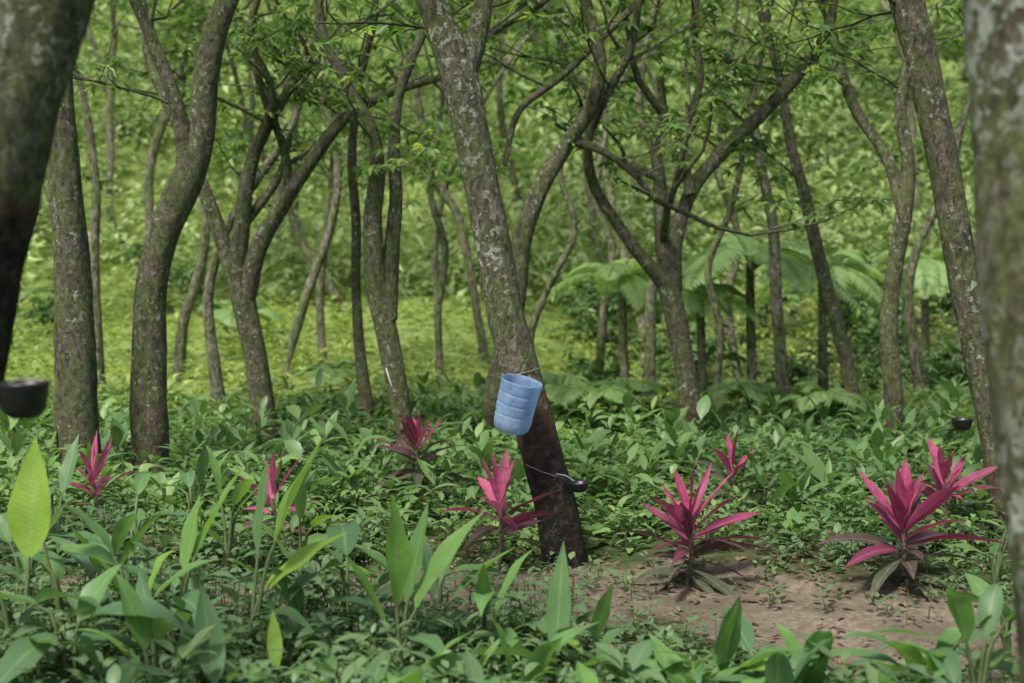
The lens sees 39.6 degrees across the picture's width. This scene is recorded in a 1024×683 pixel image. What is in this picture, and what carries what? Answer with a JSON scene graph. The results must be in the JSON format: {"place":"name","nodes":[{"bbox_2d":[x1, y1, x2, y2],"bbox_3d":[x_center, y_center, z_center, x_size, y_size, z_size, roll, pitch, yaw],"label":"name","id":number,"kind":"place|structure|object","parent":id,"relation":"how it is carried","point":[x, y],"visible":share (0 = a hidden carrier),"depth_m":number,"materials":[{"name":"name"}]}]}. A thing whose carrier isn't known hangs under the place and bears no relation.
{"place":"outdoors","nodes":[
{"label":"outdoors","id":0,"kind":"place"},
{"bbox_2d":[0,0,1018,682],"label":"ground","id":1,"kind":"structure","parent":0,"point":[798,610],"depth_m":8.72,"materials":[{"name":"green plant"}]},
{"bbox_2d":[0,434,78,552],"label":"ginger plant","id":2,"kind":"object","parent":1,"relation":"on","point":[66,472],"visible":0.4,"depth_m":7.04,"materials":[{"name":"green plant"}]},
{"bbox_2d":[0,0,94,381],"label":"rubber tree","id":3,"kind":"object","parent":1,"relation":"on","point":[41,41],"visible":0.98,"depth_m":3.79,"materials":[{"name":"brown plant"}]},
{"bbox_2d":[0,380,50,418],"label":"latex bowl","id":4,"kind":"object","parent":3,"relation":"attached to","point":[23,399],"visible":0.98,"depth_m":3.72,"materials":[{"name":"black plastic"}]},
{"bbox_2d":[0,437,101,674],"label":"ginger plant","id":5,"kind":"object","parent":1,"relation":"on","point":[28,515],"visible":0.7,"depth_m":5.03,"materials":[{"name":"green plant"}]},
{"bbox_2d":[0,500,105,605],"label":"ginger plant","id":6,"kind":"object","parent":1,"relation":"on","point":[6,536],"visible":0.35,"depth_m":5.67,"materials":[{"name":"green plant"}]},
{"bbox_2d":[0,461,119,630],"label":"ginger plant","id":7,"kind":"object","parent":1,"relation":"on","point":[52,564],"visible":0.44,"depth_m":5.28,"materials":[{"name":"green plant"}]},
{"bbox_2d":[48,72,100,493],"bbox_3d":[-2.773,-1.562,8.873,1.439,5.442,1.436,-2,4,-32],"label":"rubber tree","id":8,"kind":"object","parent":1,"relation":"on","point":[75,408],"visible":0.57,"depth_m":9.10,"materials":[{"name":"brown plant"}]},
{"bbox_2d":[44,57,128,399],"bbox_3d":[-4.874,-1.855,14.824,1.168,5.220,2.942,0,3,0],"label":"rubber tree","id":9,"kind":"object","parent":1,"relation":"on","point":[97,183],"visible":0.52,"depth_m":14.94,"materials":[{"name":"brown bark"}]},
{"bbox_2d":[28,625,151,682],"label":"ginger plant","id":10,"kind":"object","parent":1,"relation":"on","point":[119,636],"visible":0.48,"depth_m":4.82,"materials":[{"name":"green plant"}]},
{"bbox_2d":[0,564,194,682],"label":"ginger plant","id":11,"kind":"object","parent":1,"relation":"on","point":[27,652],"visible":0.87,"depth_m":4.73,"materials":[{"name":"green plant"}]},
{"bbox_2d":[63,635,139,682],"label":"ginger plant","id":12,"kind":"object","parent":1,"relation":"on","point":[87,648],"visible":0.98,"depth_m":4.38,"materials":[{"name":"green plant"}]},
{"bbox_2d":[62,432,141,532],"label":"cordyline plant","id":13,"kind":"object","parent":1,"relation":"on","point":[93,472],"visible":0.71,"depth_m":7.67,"materials":[{"name":"pink plant"}]},
{"bbox_2d":[48,511,161,617],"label":"ginger plant","id":14,"kind":"object","parent":1,"relation":"on","point":[121,530],"visible":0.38,"depth_m":5.68,"materials":[{"name":"green plant"}]},
{"bbox_2d":[105,0,118,237],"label":"rubber tree","id":15,"kind":"object","parent":1,"relation":"on","point":[110,134],"visible":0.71,"depth_m":27.44,"materials":[{"name":"brown plant"}]},
{"bbox_2d":[72,571,172,681],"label":"ginger plant","id":16,"kind":"object","parent":1,"relation":"on","point":[143,629],"visible":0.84,"depth_m":4.70,"materials":[{"name":"green plant"}]},
{"bbox_2d":[46,504,219,654],"bbox_3d":[-1.455,0.901,5.120,0.774,0.608,0.355,1,3,15],"label":"ginger plant","id":17,"kind":"object","parent":1,"relation":"on","point":[100,554],"visible":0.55,"depth_m":5.20,"materials":[{"name":"green plant"}]},
{"bbox_2d":[110,471,188,554],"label":"ginger plant","id":18,"kind":"object","parent":1,"relation":"on","point":[141,479],"visible":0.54,"depth_m":6.56,"materials":[{"name":"green plant"}]},
{"bbox_2d":[72,0,242,493],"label":"rubber tree","id":19,"kind":"object","parent":1,"relation":"on","point":[148,408],"visible":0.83,"depth_m":9.48,"materials":[{"name":"brown plant"}]},
{"bbox_2d":[93,0,234,381],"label":"rubber tree","id":20,"kind":"object","parent":1,"relation":"on","point":[180,349],"visible":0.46,"depth_m":15.96,"materials":[{"name":"brown plant"}]},
{"bbox_2d":[94,465,243,654],"bbox_3d":[-1.284,0.834,5.148,0.549,0.716,0.487,0,3,0],"label":"ginger plant","id":21,"kind":"object","parent":1,"relation":"on","point":[188,536],"visible":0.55,"depth_m":5.31,"materials":[{"name":"green plant"}]},
{"bbox_2d":[153,435,209,519],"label":"ginger plant","id":22,"kind":"object","parent":1,"relation":"on","point":[187,478],"visible":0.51,"depth_m":7.61,"materials":[{"name":"green plant"}]},
{"bbox_2d":[130,593,249,682],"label":"ginger plant","id":23,"kind":"object","parent":1,"relation":"on","point":[181,639],"visible":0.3,"depth_m":4.78,"materials":[{"name":"green plant"}]},
{"bbox_2d":[119,585,269,682],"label":"ginger plant","id":24,"kind":"object","parent":1,"relation":"on","point":[206,615],"visible":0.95,"depth_m":4.54,"materials":[{"name":"green plant"}]},
{"bbox_2d":[89,0,368,240],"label":"rubber tree","id":25,"kind":"object","parent":1,"relation":"on","point":[157,138],"visible":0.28,"depth_m":21.65,"materials":[{"name":"brown plant"}]},
{"bbox_2d":[197,445,271,579],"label":"ginger plant","id":26,"kind":"object","parent":1,"relation":"on","point":[241,489],"visible":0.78,"depth_m":6.83,"materials":[{"name":"green plant"}]},
{"bbox_2d":[132,0,347,311],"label":"rubber tree","id":27,"kind":"object","parent":1,"relation":"on","point":[295,228],"visible":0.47,"depth_m":22.17,"materials":[{"name":"brown plant"}]},
{"bbox_2d":[197,297,285,326],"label":"fern plant","id":28,"kind":"object","parent":1,"relation":"on","point":[224,308],"visible":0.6,"depth_m":18.76,"materials":[{"name":"green plant"}]},
{"bbox_2d":[221,448,312,560],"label":"cordyline plant","id":29,"kind":"object","parent":1,"relation":"on","point":[272,472],"visible":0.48,"depth_m":7.45,"materials":[{"name":"pink plant"}]},
{"bbox_2d":[167,0,389,413],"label":"rubber tree","id":30,"kind":"object","parent":1,"relation":"on","point":[215,370],"visible":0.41,"depth_m":13.42,"materials":[{"name":"brown plant"}]},
{"bbox_2d":[247,437,347,669],"bbox_3d":[-0.800,0.777,5.039,0.344,0.866,0.364,1,3,13],"label":"ginger plant","id":31,"kind":"object","parent":1,"relation":"on","point":[302,556],"visible":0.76,"depth_m":5.11,"materials":[{"name":"green plant"}]},
{"bbox_2d":[188,0,406,362],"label":"rubber tree","id":32,"kind":"object","parent":1,"relation":"on","point":[320,320],"visible":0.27,"depth_m":16.91,"materials":[{"name":"bark"},{"name":"leaf"}]},
{"bbox_2d":[262,467,341,601],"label":"ginger plant","id":33,"kind":"object","parent":1,"relation":"on","point":[300,501],"visible":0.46,"depth_m":6.29,"materials":[{"name":"green plant"}]},
{"bbox_2d":[227,550,376,657],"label":"ginger plant","id":34,"kind":"object","parent":1,"relation":"on","point":[296,601],"visible":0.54,"depth_m":5.18,"materials":[{"name":"green plant"}]},
{"bbox_2d":[267,610,352,682],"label":"ginger plant","id":35,"kind":"object","parent":1,"relation":"on","point":[274,638],"visible":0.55,"depth_m":4.71,"materials":[{"name":"green plant"}]},
{"bbox_2d":[287,358,356,385],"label":"fern plant","id":36,"kind":"object","parent":1,"relation":"on","point":[331,372],"visible":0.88,"depth_m":13.87,"materials":[{"name":"green plant"}]},
{"bbox_2d":[73,0,592,450],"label":"rubber tree","id":37,"kind":"object","parent":1,"relation":"on","point":[241,264],"visible":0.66,"depth_m":11.30,"materials":[{"name":"brown plant"}]},
{"bbox_2d":[287,650,401,682],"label":"ginger plant","id":38,"kind":"object","parent":1,"relation":"on","point":[375,666],"visible":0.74,"depth_m":4.42,"materials":[{"name":"green plant"}]},
{"bbox_2d":[289,521,423,643],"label":"ginger plant","id":39,"kind":"object","parent":1,"relation":"on","point":[346,543],"visible":0.64,"depth_m":5.51,"materials":[{"name":"green plant"}]},
{"bbox_2d":[260,16,458,389],"bbox_3d":[-1.525,-2.237,15.320,2.192,5.826,3.161,-2,4,-38],"label":"rubber tree","id":40,"kind":"object","parent":1,"relation":"on","point":[308,289],"visible":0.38,"depth_m":15.42,"materials":[{"name":"bark"},{"name":"leaf"}]},
{"bbox_2d":[273,0,473,464],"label":"rubber tree","id":41,"kind":"object","parent":1,"relation":"on","point":[381,268],"visible":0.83,"depth_m":10.54,"materials":[{"name":"brown plant"}]},
{"bbox_2d":[342,0,448,428],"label":"rubber tree","id":42,"kind":"object","parent":1,"relation":"on","point":[364,389],"visible":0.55,"depth_m":11.96,"materials":[{"name":"green plant"}]},
{"bbox_2d":[340,495,483,665],"bbox_3d":[-0.255,0.905,4.964,0.410,0.715,0.596,-3,4,-44],"label":"ginger plant","id":43,"kind":"object","parent":1,"relation":"on","point":[404,556],"visible":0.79,"depth_m":5.03,"materials":[{"name":"green plant"}]},
{"bbox_2d":[369,413,478,509],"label":"cordyline plant","id":44,"kind":"object","parent":1,"relation":"on","point":[412,427],"visible":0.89,"depth_m":8.65,"materials":[{"name":"pink plant"}]},
{"bbox_2d":[304,0,548,386],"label":"rubber tree","id":45,"kind":"object","parent":1,"relation":"on","point":[442,235],"visible":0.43,"depth_m":15.93,"materials":[{"name":"bark"},{"name":"leaf"}]},
{"bbox_2d":[291,0,586,568],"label":"rubber tree","id":46,"kind":"object","parent":1,"relation":"on","point":[458,56],"visible":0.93,"depth_m":7.22,"materials":[{"name":"brown plant"}]},
{"bbox_2d":[494,374,542,435],"bbox_3d":[0.021,0.320,7.070,0.209,0.268,0.209,13,13,-1],"label":"blue bucket","id":47,"kind":"object","parent":46,"relation":"attached to","point":[517,399],"visible":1,"depth_m":7.00,"materials":[{"name":"plastic"}]},
{"bbox_2d":[400,638,499,682],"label":"ginger plant","id":48,"kind":"object","parent":1,"relation":"on","point":[451,657],"visible":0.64,"depth_m":4.62,"materials":[{"name":"green plant"}]},
{"bbox_2d":[372,0,533,363],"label":"rubber tree","id":49,"kind":"object","parent":1,"relation":"on","point":[446,197],"visible":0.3,"depth_m":17.91,"materials":[{"name":"brown plant"}]},
{"bbox_2d":[422,537,514,632],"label":"ginger plant","id":50,"kind":"object","parent":1,"relation":"on","point":[440,581],"visible":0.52,"depth_m":5.69,"materials":[{"name":"green plant"}]},
{"bbox_2d":[378,0,578,304],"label":"rubber tree","id":51,"kind":"object","parent":1,"relation":"on","point":[435,249],"visible":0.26,"depth_m":20.14,"materials":[{"name":"bark"},{"name":"leaf"}]},
{"bbox_2d":[428,549,532,665],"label":"ginger plant","id":52,"kind":"object","parent":1,"relation":"on","point":[483,595],"visible":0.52,"depth_m":5.16,"materials":[{"name":"green plant"}]},
{"bbox_2d":[5,157,973,433],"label":"meadow vegetation","id":53,"kind":"object","parent":1,"relation":"on","point":[233,347],"visible":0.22,"depth_m":18.77,"materials":[{"name":"green plant"}]},
{"bbox_2d":[17,222,970,417],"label":"understory shrubs","id":54,"kind":"object","parent":1,"relation":"on","point":[870,335],"visible":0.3,"depth_m":19.24,"materials":[{"name":"green plant"}]},
{"bbox_2d":[21,0,975,308],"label":"hillside foliage","id":55,"kind":"object","parent":1,"relation":"on","point":[633,206],"visible":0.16,"depth_m":29.74,"materials":[{"name":"green plant"}]},
{"bbox_2d":[439,449,561,570],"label":"cordyline plant","id":56,"kind":"object","parent":1,"relation":"on","point":[496,486],"visible":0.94,"depth_m":7.06,"materials":[{"name":"pink plant"}]},
{"bbox_2d":[0,366,1006,572],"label":"ground vegetation","id":57,"kind":"object","parent":1,"relation":"on","point":[876,448],"visible":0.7,"depth_m":9.21,"materials":[{"name":"green plant"}]},
{"bbox_2d":[0,519,1017,682],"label":"leaf litter","id":58,"kind":"object","parent":1,"relation":"on","point":[737,558],"visible":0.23,"depth_m":6.59,"materials":[{"name":"brown plant"}]},
{"bbox_2d":[0,496,1018,682],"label":"undergrowth","id":59,"kind":"object","parent":1,"relation":"on","point":[639,653],"visible":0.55,"depth_m":5.33,"materials":[{"name":"green plant"}]},
{"bbox_2d":[493,0,525,216],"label":"rubber tree","id":60,"kind":"object","parent":1,"relation":"on","point":[503,129],"visible":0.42,"depth_m":29.39,"materials":[{"name":"brown plant"}]},
{"bbox_2d":[424,616,598,682],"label":"ginger plant","id":61,"kind":"object","parent":1,"relation":"on","point":[542,655],"visible":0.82,"depth_m":4.63,"materials":[{"name":"green plant"}]},
{"bbox_2d":[456,541,627,682],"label":"ginger plant","id":62,"kind":"object","parent":1,"relation":"on","point":[558,607],"visible":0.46,"depth_m":4.92,"materials":[{"name":"green plant"}]},
{"bbox_2d":[488,0,644,368],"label":"rubber tree","id":63,"kind":"object","parent":1,"relation":"on","point":[621,247],"visible":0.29,"depth_m":19.89,"materials":[{"name":"green plant"}]},
{"bbox_2d":[541,372,598,410],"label":"fern plant","id":64,"kind":"object","parent":1,"relation":"on","point":[561,380],"visible":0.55,"depth_m":12.59,"materials":[{"name":"green plant"}]},
{"bbox_2d":[525,585,626,669],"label":"ginger plant","id":65,"kind":"object","parent":1,"relation":"on","point":[601,614],"visible":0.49,"depth_m":5.11,"materials":[{"name":"green plant"}]},
{"bbox_2d":[496,0,679,288],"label":"rubber tree","id":66,"kind":"object","parent":1,"relation":"on","point":[549,43],"visible":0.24,"depth_m":24.70,"materials":[{"name":"green plant"}]},
{"bbox_2d":[547,384,638,405],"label":"fern plant","id":67,"kind":"object","parent":1,"relation":"on","point":[578,393],"visible":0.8,"depth_m":11.59,"materials":[{"name":"green plant"}]},
{"bbox_2d":[514,0,693,345],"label":"rubber tree","id":68,"kind":"object","parent":1,"relation":"on","point":[561,44],"visible":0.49,"depth_m":13.76,"materials":[{"name":"green plant"}]},
{"bbox_2d":[532,258,693,378],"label":"tree fern","id":69,"kind":"object","parent":1,"relation":"on","point":[621,273],"visible":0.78,"depth_m":15.96,"materials":[{"name":"green plant"}]},
{"bbox_2d":[535,0,690,385],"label":"rubber tree","id":70,"kind":"object","parent":1,"relation":"on","point":[603,315],"visible":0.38,"depth_m":16.95,"materials":[{"name":"green plant"}]},
{"bbox_2d":[583,378,669,407],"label":"fern plant","id":71,"kind":"object","parent":1,"relation":"on","point":[643,386],"visible":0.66,"depth_m":12.45,"materials":[{"name":"green plant"}]},
{"bbox_2d":[386,0,893,461],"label":"rubber tree","id":72,"kind":"object","parent":1,"relation":"on","point":[531,209],"visible":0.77,"depth_m":10.86,"materials":[{"name":"green plant"}]},
{"bbox_2d":[643,634,701,682],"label":"ginger plant","id":73,"kind":"object","parent":1,"relation":"on","point":[678,671],"visible":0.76,"depth_m":4.85,"materials":[{"name":"green plant"}]},
{"bbox_2d":[627,283,759,394],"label":"tree fern","id":74,"kind":"object","parent":1,"relation":"on","point":[697,297],"visible":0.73,"depth_m":15.77,"materials":[{"name":"green plant"}]},
{"bbox_2d":[626,458,769,595],"bbox_3d":[0.875,0.983,6.770,0.703,0.862,0.731,0,3,-8],"label":"cordyline plant","id":75,"kind":"object","parent":1,"relation":"on","point":[680,519],"visible":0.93,"depth_m":6.76,"materials":[{"name":"pink plant"}]},
{"bbox_2d":[505,0,899,458],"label":"rubber tree","id":76,"kind":"object","parent":1,"relation":"on","point":[664,272],"visible":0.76,"depth_m":11.27,"materials":[{"name":"green plant"}]},
{"bbox_2d":[626,0,829,417],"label":"rubber tree","id":77,"kind":"object","parent":1,"relation":"on","point":[782,380],"visible":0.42,"depth_m":13.45,"materials":[{"name":"bark"},{"name":"leaf"}]},
{"bbox_2d":[694,427,773,518],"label":"cordyline plant","id":78,"kind":"object","parent":1,"relation":"on","point":[726,461],"visible":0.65,"depth_m":8.34,"materials":[{"name":"pink plant"}]},
{"bbox_2d":[580,0,888,410],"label":"rubber tree","id":79,"kind":"object","parent":1,"relation":"on","point":[715,306],"visible":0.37,"depth_m":14.16,"materials":[{"name":"bark"},{"name":"leaf"}]},
{"bbox_2d":[636,0,833,422],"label":"rubber tree","id":80,"kind":"object","parent":1,"relation":"on","point":[650,337],"visible":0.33,"depth_m":13.94,"materials":[{"name":"bark"},{"name":"leaf"}]},
{"bbox_2d":[683,607,789,682],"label":"ginger plant","id":81,"kind":"object","parent":1,"relation":"on","point":[747,640],"visible":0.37,"depth_m":4.99,"materials":[{"name":"green plant"}]},
{"bbox_2d":[705,378,783,401],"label":"fern plant","id":82,"kind":"object","parent":1,"relation":"on","point":[749,387],"visible":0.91,"depth_m":12.90,"materials":[{"name":"green plant"}]},
{"bbox_2d":[641,0,857,397],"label":"rubber tree","id":83,"kind":"object","parent":1,"relation":"on","point":[734,221],"visible":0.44,"depth_m":17.54,"materials":[{"name":"green plant"}]},
{"bbox_2d":[714,595,810,682],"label":"ginger plant","id":84,"kind":"object","parent":1,"relation":"on","point":[727,642],"visible":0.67,"depth_m":4.79,"materials":[{"name":"green plant"}]},
{"bbox_2d":[704,623,832,682],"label":"ginger plant","id":85,"kind":"object","parent":1,"relation":"on","point":[816,673],"visible":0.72,"depth_m":4.71,"materials":[{"name":"green plant"}]},
{"bbox_2d":[682,233,868,380],"bbox_3d":[2.691,-0.123,15.353,2.452,2.128,1.798,0,3,0],"label":"tree fern","id":86,"kind":"object","parent":1,"relation":"on","point":[799,265],"visible":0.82,"depth_m":15.14,"materials":[{"name":"green plant"}]},
{"bbox_2d":[765,637,835,682],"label":"ginger plant","id":87,"kind":"object","parent":1,"relation":"on","point":[779,666],"visible":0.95,"depth_m":4.53,"materials":[{"name":"green plant"}]},
{"bbox_2d":[780,465,835,510],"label":"ginger plant","id":88,"kind":"object","parent":1,"relation":"on","point":[785,477],"visible":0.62,"depth_m":8.20,"materials":[{"name":"green plant"}]},
{"bbox_2d":[768,381,866,413],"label":"fern plant","id":89,"kind":"object","parent":1,"relation":"on","point":[812,391],"visible":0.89,"depth_m":12.38,"materials":[{"name":"green plant"}]},
{"bbox_2d":[679,0,964,461],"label":"rubber tree","id":90,"kind":"object","parent":1,"relation":"on","point":[902,185],"visible":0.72,"depth_m":10.76,"materials":[{"name":"green plant"}]},
{"bbox_2d":[743,248,902,389],"bbox_3d":[3.688,-0.035,16.541,1.955,2.121,1.862,0,3,0],"label":"tree fern","id":91,"kind":"object","parent":1,"relation":"on","point":[842,274],"visible":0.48,"depth_m":16.48,"materials":[{"name":"green plant"}]},
{"bbox_2d":[703,0,959,432],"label":"rubber tree","id":92,"kind":"object","parent":1,"relation":"on","point":[841,340],"visible":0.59,"depth_m":12.40,"materials":[{"name":"green plant"}]},
{"bbox_2d":[747,0,1004,533],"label":"rubber tree","id":93,"kind":"object","parent":1,"relation":"on","point":[914,29],"visible":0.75,"depth_m":7.51,"materials":[{"name":"brown plant"}]},
{"bbox_2d":[837,0,962,245],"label":"rubber tree","id":94,"kind":"object","parent":1,"relation":"on","point":[935,23],"visible":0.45,"depth_m":27.16,"materials":[{"name":"green plant"}]},
{"bbox_2d":[831,632,973,680],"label":"ginger plant","id":95,"kind":"object","parent":1,"relation":"on","point":[878,656],"visible":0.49,"depth_m":4.82,"materials":[{"name":"green plant"}]},
{"bbox_2d":[868,248,947,388],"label":"tree fern","id":96,"kind":"object","parent":1,"relation":"on","point":[930,266],"visible":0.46,"depth_m":17.70,"materials":[{"name":"green plant"}]},
{"bbox_2d":[851,0,969,404],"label":"rubber tree","id":97,"kind":"object","parent":1,"relation":"on","point":[909,320],"visible":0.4,"depth_m":14.47,"materials":[{"name":"bark"},{"name":"leaf"}]},
{"bbox_2d":[817,459,1007,601],"bbox_3d":[1.840,0.961,6.496,0.822,0.828,0.730,2,4,30],"label":"cordyline plant","id":98,"kind":"object","parent":1,"relation":"on","point":[902,514],"visible":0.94,"depth_m":6.50,"materials":[{"name":"pink plant"}]},
{"bbox_2d":[889,613,991,682],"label":"ginger plant","id":99,"kind":"object","parent":1,"relation":"on","point":[936,656],"visible":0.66,"depth_m":4.70,"materials":[{"name":"green plant"}]},
{"bbox_2d":[867,583,1014,682],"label":"ginger plant","id":100,"kind":"object","parent":1,"relation":"on","point":[960,605],"visible":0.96,"depth_m":4.69,"materials":[{"name":"green plant"}]},
{"bbox_2d":[894,436,999,547],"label":"cordyline plant","id":101,"kind":"object","parent":1,"relation":"on","point":[939,472],"visible":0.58,"depth_m":7.45,"materials":[{"name":"pink plant"}]},
{"bbox_2d":[931,573,1014,682],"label":"ginger plant","id":102,"kind":"object","parent":1,"relation":"on","point":[978,586],"visible":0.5,"depth_m":5.24,"materials":[{"name":"green plant"}]},
{"bbox_2d":[948,526,1007,584],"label":"ginger plant","id":103,"kind":"object","parent":1,"relation":"on","point":[995,563],"visible":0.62,"depth_m":6.45,"materials":[{"name":"green plant"}]},
{"bbox_2d":[962,0,1023,682],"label":"rubber tree","id":104,"kind":"object","parent":1,"relation":"on","point":[993,30],"visible":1,"depth_m":3.23,"materials":[{"name":"grey plant"}]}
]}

